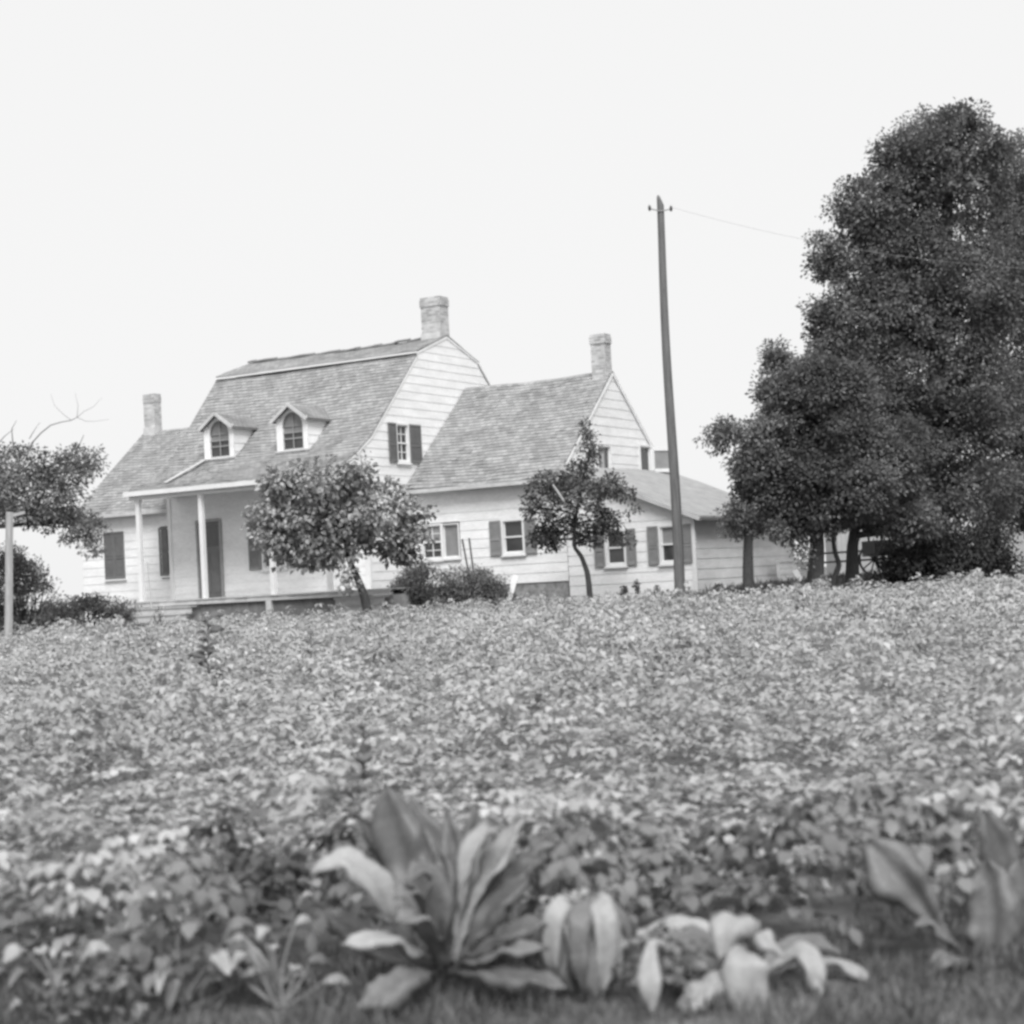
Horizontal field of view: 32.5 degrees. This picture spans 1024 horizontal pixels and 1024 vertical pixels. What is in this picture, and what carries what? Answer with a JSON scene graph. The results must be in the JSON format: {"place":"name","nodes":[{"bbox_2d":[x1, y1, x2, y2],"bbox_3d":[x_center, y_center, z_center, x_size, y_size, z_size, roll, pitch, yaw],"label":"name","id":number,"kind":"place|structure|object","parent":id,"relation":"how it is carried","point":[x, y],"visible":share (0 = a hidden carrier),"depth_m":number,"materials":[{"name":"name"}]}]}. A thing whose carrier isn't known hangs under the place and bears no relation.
{"place":"outdoors","nodes":[
{"label":"outdoors","id":0,"kind":"place"},
{"bbox_2d":[0,562,1023,1023],"bbox_3d":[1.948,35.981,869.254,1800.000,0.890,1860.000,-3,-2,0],"label":"ground","id":1,"kind":"structure","parent":0,"point":[844,907],"depth_m":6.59,"materials":[{"name":"grey plant"}]},
{"bbox_2d":[4,511,24,638],"bbox_3d":[-10.202,1.524,35.995,0.560,3.076,0.167,-3,-2,0],"label":"fence post","id":2,"kind":"object","parent":1,"relation":"on","point":[8,624],"visible":0.84,"depth_m":35.94,"materials":[{"name":"grey wood"}]},
{"bbox_2d":[0,540,72,638],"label":"shrub","id":3,"kind":"object","parent":1,"relation":"on","point":[20,594],"visible":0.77,"depth_m":41.83,"materials":[{"name":"grey plant"}]},
{"bbox_2d":[0,394,113,561],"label":"orchard tree","id":4,"kind":"object","parent":1,"relation":"on","point":[36,514],"visible":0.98,"depth_m":39.92,"materials":[{"name":"grey plant"}]},
{"bbox_2d":[0,926,139,1019],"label":"leafy plant","id":5,"kind":"object","parent":1,"relation":"on","point":[13,952],"visible":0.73,"depth_m":5.12,"materials":[{"name":"grey plant"}]},
{"bbox_2d":[38,591,141,630],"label":"shrub","id":6,"kind":"object","parent":1,"relation":"on","point":[89,604],"visible":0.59,"depth_m":42.85,"materials":[{"name":"grey plant"}]},
{"bbox_2d":[152,605,163,624],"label":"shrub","id":7,"kind":"object","parent":1,"relation":"on","point":[155,612],"visible":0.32,"depth_m":44.78,"materials":[{"name":"grey plant"}]},
{"bbox_2d":[73,899,271,1018],"bbox_3d":[-0.998,1.313,5.168,0.505,0.345,0.458,-5,-3,38],"label":"leafy plant","id":8,"kind":"object","parent":1,"relation":"on","point":[176,989],"visible":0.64,"depth_m":5.14,"materials":[{"name":"grey plant"}]},
{"bbox_2d":[187,611,229,722],"bbox_3d":[-2.765,1.440,15.949,0.396,1.070,0.357,-3,-2,0],"label":"tall weed","id":9,"kind":"object","parent":1,"relation":"on","point":[198,654],"visible":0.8,"depth_m":15.96,"materials":[{"name":"grey plant"}]},
{"bbox_2d":[213,914,352,1009],"bbox_3d":[-0.670,1.307,5.155,0.378,0.282,0.221,-2,-3,-28],"label":"leafy plant","id":10,"kind":"object","parent":1,"relation":"on","point":[276,987],"visible":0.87,"depth_m":5.10,"materials":[{"name":"grey plant"}]},
{"bbox_2d":[298,630,320,701],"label":"tall weed","id":11,"kind":"object","parent":1,"relation":"on","point":[310,632],"visible":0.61,"depth_m":17.96,"materials":[{"name":"grey plant"}]},
{"bbox_2d":[240,449,439,614],"bbox_3d":[-4.266,0.613,44.023,5.005,4.381,2.730,-3,-2,0],"label":"catalpa tree","id":12,"kind":"object","parent":1,"relation":"on","point":[325,531],"visible":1,"depth_m":43.63,"materials":[{"name":"grey plant"}]},
{"bbox_2d":[334,723,384,888],"bbox_3d":[-0.618,1.211,7.139,0.210,0.705,0.240,-4,-2,22],"label":"tall weed","id":13,"kind":"object","parent":1,"relation":"on","point":[365,756],"visible":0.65,"depth_m":7.16,"materials":[{"name":"grey plant"}]},
{"bbox_2d":[386,551,458,609],"bbox_3d":[-2.359,1.906,46.677,2.080,1.750,1.493,-3,-2,0],"label":"bush","id":14,"kind":"object","parent":1,"relation":"on","point":[417,576],"visible":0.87,"depth_m":46.45,"materials":[{"name":"grey plant"}]},
{"bbox_2d":[74,296,794,627],"bbox_3d":[-3.127,-1.581,51.827,20.100,9.692,12.437,-4,-3,30],"label":"farmhouse","id":15,"kind":"object","parent":1,"relation":"on","point":[432,416],"visible":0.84,"depth_m":50.19,"materials":[{"name":"white wood"}]},
{"bbox_2d":[103,531,126,580],"bbox_3d":[-12.027,1.344,53.281,0.860,1.485,0.180,-4,-3,30],"label":"window","id":16,"kind":"structure","parent":15,"relation":"in","point":[114,558],"depth_m":53.21,"materials":[{"name":"grey glass"}]},
{"bbox_2d":[146,562,151,607],"bbox_3d":[-10.253,2.065,49.636,0.038,1.306,0.636,-2,-2,-18],"label":"broom handle","id":17,"kind":"object","parent":15,"relation":"on","point":[149,584],"visible":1,"depth_m":49.63,"materials":[{"name":"grey wood"}]},
{"bbox_2d":[158,527,169,577],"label":"window","id":18,"kind":"structure","parent":15,"relation":"in","point":[162,532],"depth_m":52.26,"materials":[{"name":"grey paint"}]},
{"bbox_2d":[195,518,224,597],"bbox_3d":[-8.748,1.350,51.052,0.950,2.290,0.150,-4,-3,30],"label":"door","id":19,"kind":"structure","parent":15,"relation":"in","point":[214,542],"depth_m":51.01,"materials":[{"name":"paint"}]},
{"bbox_2d":[247,523,297,571],"bbox_3d":[-6.750,0.991,49.881,1.780,1.365,0.180,-4,-3,30],"label":"window","id":20,"kind":"structure","parent":15,"relation":"in","point":[255,563],"depth_m":50.09,"materials":[{"name":"white paint"}]},
{"bbox_2d":[388,422,422,464],"bbox_3d":[-3.087,-1.939,50.122,0.180,1.195,1.660,-4,-3,30],"label":"window","id":21,"kind":"structure","parent":15,"relation":"in","point":[405,440],"depth_m":50.20,"materials":[{"name":"white paint"}]},
{"bbox_2d":[420,523,443,561],"bbox_3d":[-2.254,0.880,49.821,0.780,1.075,0.180,-4,-3,30],"label":"window","id":22,"kind":"structure","parent":15,"relation":"in","point":[436,551],"depth_m":49.81,"materials":[{"name":"white paint"}]},
{"bbox_2d":[441,523,460,560],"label":"window","id":23,"kind":"structure","parent":15,"relation":"in","point":[451,542],"depth_m":49.53,"materials":[{"name":"white paint"}]},
{"bbox_2d":[489,518,536,556],"bbox_3d":[0.052,0.706,48.487,1.480,1.045,0.180,-4,-3,30],"label":"window","id":24,"kind":"structure","parent":15,"relation":"in","point":[513,532],"depth_m":48.55,"materials":[{"name":"white paint"}]},
{"bbox_2d":[596,444,611,467],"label":"window","id":25,"kind":"structure","parent":15,"relation":"in","point":[607,448],"depth_m":50.16,"materials":[{"name":"white paint"}]},
{"bbox_2d":[593,528,636,568],"bbox_3d":[2.774,0.974,46.874,1.240,1.045,0.180,-4,-3,30],"label":"window","id":26,"kind":"structure","parent":15,"relation":"in","point":[613,556],"depth_m":46.88,"materials":[{"name":"white paint"}]},
{"bbox_2d":[638,444,668,471],"bbox_3d":[4.206,-1.559,52.488,0.373,0.890,1.591,-6,-3,47],"label":"window","id":27,"kind":"structure","parent":15,"relation":"in","point":[656,459],"depth_m":52.53,"materials":[{"name":"white paint"}]},
{"bbox_2d":[646,524,692,565],"bbox_3d":[4.160,0.867,46.072,1.270,1.085,0.180,-4,-3,30],"label":"window","id":28,"kind":"structure","parent":15,"relation":"in","point":[664,535],"depth_m":46.17,"materials":[{"name":"white paint"}]},
{"bbox_2d":[310,785,567,1011],"bbox_3d":[-0.219,1.088,5.095,0.719,0.561,0.611,-3,-2,0],"label":"broad leaf weed","id":29,"kind":"object","parent":1,"relation":"on","point":[435,885],"visible":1,"depth_m":5.09,"materials":[{"name":"grey plant"}]},
{"bbox_2d":[429,562,491,608],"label":"bush","id":30,"kind":"object","parent":1,"relation":"on","point":[469,573],"visible":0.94,"depth_m":46.61,"materials":[{"name":"grey plant"}]},
{"bbox_2d":[461,539,474,600],"bbox_3d":[-1.171,1.732,47.872,0.066,2.029,0.726,-2,-3,-25],"label":"stake","id":31,"kind":"object","parent":1,"relation":"on","point":[466,560],"visible":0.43,"depth_m":48.03,"materials":[{"name":"grey wood"}]},
{"bbox_2d":[468,538,477,597],"bbox_3d":[-1.038,1.716,47.872,0.062,2.042,0.683,-2,-2,-16],"label":"stake","id":32,"kind":"object","parent":1,"relation":"on","point":[471,554],"visible":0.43,"depth_m":48.04,"materials":[{"name":"grey wood"}]},
{"bbox_2d":[468,566,521,607],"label":"bush","id":33,"kind":"object","parent":1,"relation":"on","point":[494,586],"visible":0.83,"depth_m":46.80,"materials":[{"name":"grey plant"}]},
{"bbox_2d":[505,574,518,602],"bbox_3d":[-0.028,2.143,46.902,0.149,0.945,0.835,-4,-3,24],"label":"plank","id":34,"kind":"object","parent":1,"relation":"on","point":[513,582],"visible":0.57,"depth_m":47.01,"materials":[{"name":"white wood"}]},
{"bbox_2d":[517,416,644,601],"bbox_3d":[1.756,0.011,44.474,3.217,4.955,2.322,-3,-2,0],"label":"yard tree","id":35,"kind":"object","parent":1,"relation":"on","point":[572,487],"visible":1,"depth_m":44.32,"materials":[{"name":"grey plant"}]},
{"bbox_2d":[541,866,662,1000],"bbox_3d":[0.286,1.196,5.037,0.337,0.351,0.345,-4,-3,22],"label":"broad leaf weed","id":36,"kind":"object","parent":1,"relation":"on","point":[587,924],"visible":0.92,"depth_m":4.94,"materials":[{"name":"grey plant"}]},
{"bbox_2d":[619,585,627,598],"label":"weed","id":37,"kind":"object","parent":1,"relation":"on","point":[624,589],"visible":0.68,"depth_m":44.44,"materials":[{"name":"grey plant"}]},
{"bbox_2d":[631,578,640,596],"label":"weed","id":38,"kind":"object","parent":1,"relation":"on","point":[637,590],"visible":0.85,"depth_m":44.52,"materials":[{"name":"grey plant"}]},
{"bbox_2d":[652,585,662,594],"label":"weed","id":39,"kind":"object","parent":1,"relation":"on","point":[657,588],"visible":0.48,"depth_m":44.62,"materials":[{"name":"grey plant"}]},
{"bbox_2d":[648,195,684,597],"bbox_3d":[3.863,-2.708,42.634,0.596,10.075,0.275,-3,-2,0],"label":"utility pole","id":40,"kind":"object","parent":1,"relation":"on","point":[678,554],"visible":0.97,"depth_m":42.55,"materials":[{"name":"grey wood"}]},
{"bbox_2d":[672,207,1023,268],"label":"wire","id":41,"kind":"object","parent":40,"relation":"attached to","point":[840,246],"visible":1,"depth_m":42.90,"materials":[{"name":"metal"}]},
{"bbox_2d":[711,583,724,590],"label":"weed","id":42,"kind":"object","parent":1,"relation":"on","point":[714,586],"visible":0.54,"depth_m":44.46,"materials":[{"name":"grey plant"}]},
{"bbox_2d":[692,394,811,601],"bbox_3d":[5.670,-0.248,40.876,3.036,5.028,1.889,-3,-2,-10],"label":"tree","id":43,"kind":"object","parent":1,"relation":"on","point":[752,465],"visible":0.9,"depth_m":40.65,"materials":[{"name":"grey plant"}]},
{"bbox_2d":[635,911,871,1016],"bbox_3d":[0.676,1.269,4.959,0.685,0.307,0.536,-3,-2,0],"label":"broad leaf weed","id":44,"kind":"object","parent":1,"relation":"on","point":[733,961],"visible":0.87,"depth_m":4.85,"materials":[{"name":"grey plant"}]},
{"bbox_2d":[775,559,807,580],"bbox_3d":[8.165,1.669,50.355,0.640,0.600,1.600,-4,-3,30],"label":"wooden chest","id":45,"kind":"object","parent":1,"relation":"on","point":[791,566],"visible":0.52,"depth_m":49.76,"materials":[{"name":"grey wood"}]},
{"bbox_2d":[792,569,803,581],"bbox_3d":[7.653,1.720,46.952,0.162,0.374,0.455,-3,-2,-13],"label":"plank","id":46,"kind":"object","parent":1,"relation":"on","point":[797,574],"visible":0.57,"depth_m":46.98,"materials":[{"name":"white wood"}]},
{"bbox_2d":[745,334,921,590],"bbox_3d":[7.587,-1.119,41.213,4.291,6.490,2.906,-3,-2,0],"label":"shade tree","id":47,"kind":"object","parent":1,"relation":"on","point":[842,448],"visible":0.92,"depth_m":40.74,"materials":[{"name":"grey plant"}]},
{"bbox_2d":[823,510,853,589],"bbox_3d":[7.720,0.942,41.634,1.064,2.350,1.323,-3,-2,0],"label":"sapling","id":48,"kind":"object","parent":1,"relation":"on","point":[835,574],"visible":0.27,"depth_m":41.52,"materials":[{"name":"black plant"}]},
{"bbox_2d":[824,550,905,563],"bbox_3d":[10.927,1.540,53.943,3.301,1.087,0.120,-3,-2,0],"label":"rail fence","id":49,"kind":"object","parent":1,"relation":"on","point":[825,562],"visible":0.01,"depth_m":53.89,"materials":[{"name":"grey wood"}]},
{"bbox_2d":[859,536,910,575],"bbox_3d":[11.619,0.883,50.148,3.190,1.756,1.420,-3,-2,-12],"label":"farm cart","id":50,"kind":"object","parent":1,"relation":"on","point":[868,549],"visible":0.26,"depth_m":49.74,"materials":[{"name":"grey wood"}]},
{"bbox_2d":[845,409,955,589],"bbox_3d":[8.943,-0.228,42.224,3.119,4.424,2.828,-3,-2,0],"label":"shade tree","id":51,"kind":"object","parent":1,"relation":"on","point":[894,528],"visible":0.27,"depth_m":41.93,"materials":[{"name":"black plant"}]},
{"bbox_2d":[794,97,1023,554],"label":"shade tree","id":52,"kind":"object","parent":1,"relation":"on","point":[887,318],"visible":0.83,"depth_m":44.40,"materials":[{"name":"grey plant"}]},
{"bbox_2d":[862,809,1023,973],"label":"broad leaf weed","id":53,"kind":"object","parent":1,"relation":"on","point":[897,875],"visible":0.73,"depth_m":5.24,"materials":[{"name":"grey plant"}]},
{"bbox_2d":[866,512,1023,585],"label":"bush","id":54,"kind":"object","parent":1,"relation":"on","point":[982,549],"visible":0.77,"depth_m":42.56,"materials":[{"name":"black plant"}]},
{"bbox_2d":[963,127,1023,547],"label":"shade tree","id":55,"kind":"object","parent":1,"relation":"on","point":[1011,224],"visible":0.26,"depth_m":50.81,"materials":[{"name":"grey plant"}]},
{"bbox_2d":[0,904,1023,1023],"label":"grass","id":56,"kind":"structure","parent":0,"point":[776,1012],"depth_m":4.89,"materials":[{"name":"grey plant"}]},
{"bbox_2d":[0,564,1023,651],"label":"grass","id":57,"kind":"structure","parent":0,"point":[841,576],"depth_m":44.61,"materials":[{"name":"grey plant"}]},
{"bbox_2d":[0,0,1023,609],"label":"sky","id":58,"kind":"structure","parent":0,"point":[192,192],"materials":[{"name":"white"}]},
{"bbox_2d":[825,470,1023,575],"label":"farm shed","id":59,"kind":"structure","parent":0,"point":[841,541],"depth_m":61.91,"materials":[{"name":"grey wood"}]},
{"bbox_2d":[951,514,978,562],"bbox_3d":[15.919,0.998,61.644,0.900,1.900,0.018,-3,-2,4],"label":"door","id":60,"kind":"structure","parent":59,"relation":"in","point":[957,514],"depth_m":61.65,"materials":[{"name":"grey"}]}
]}

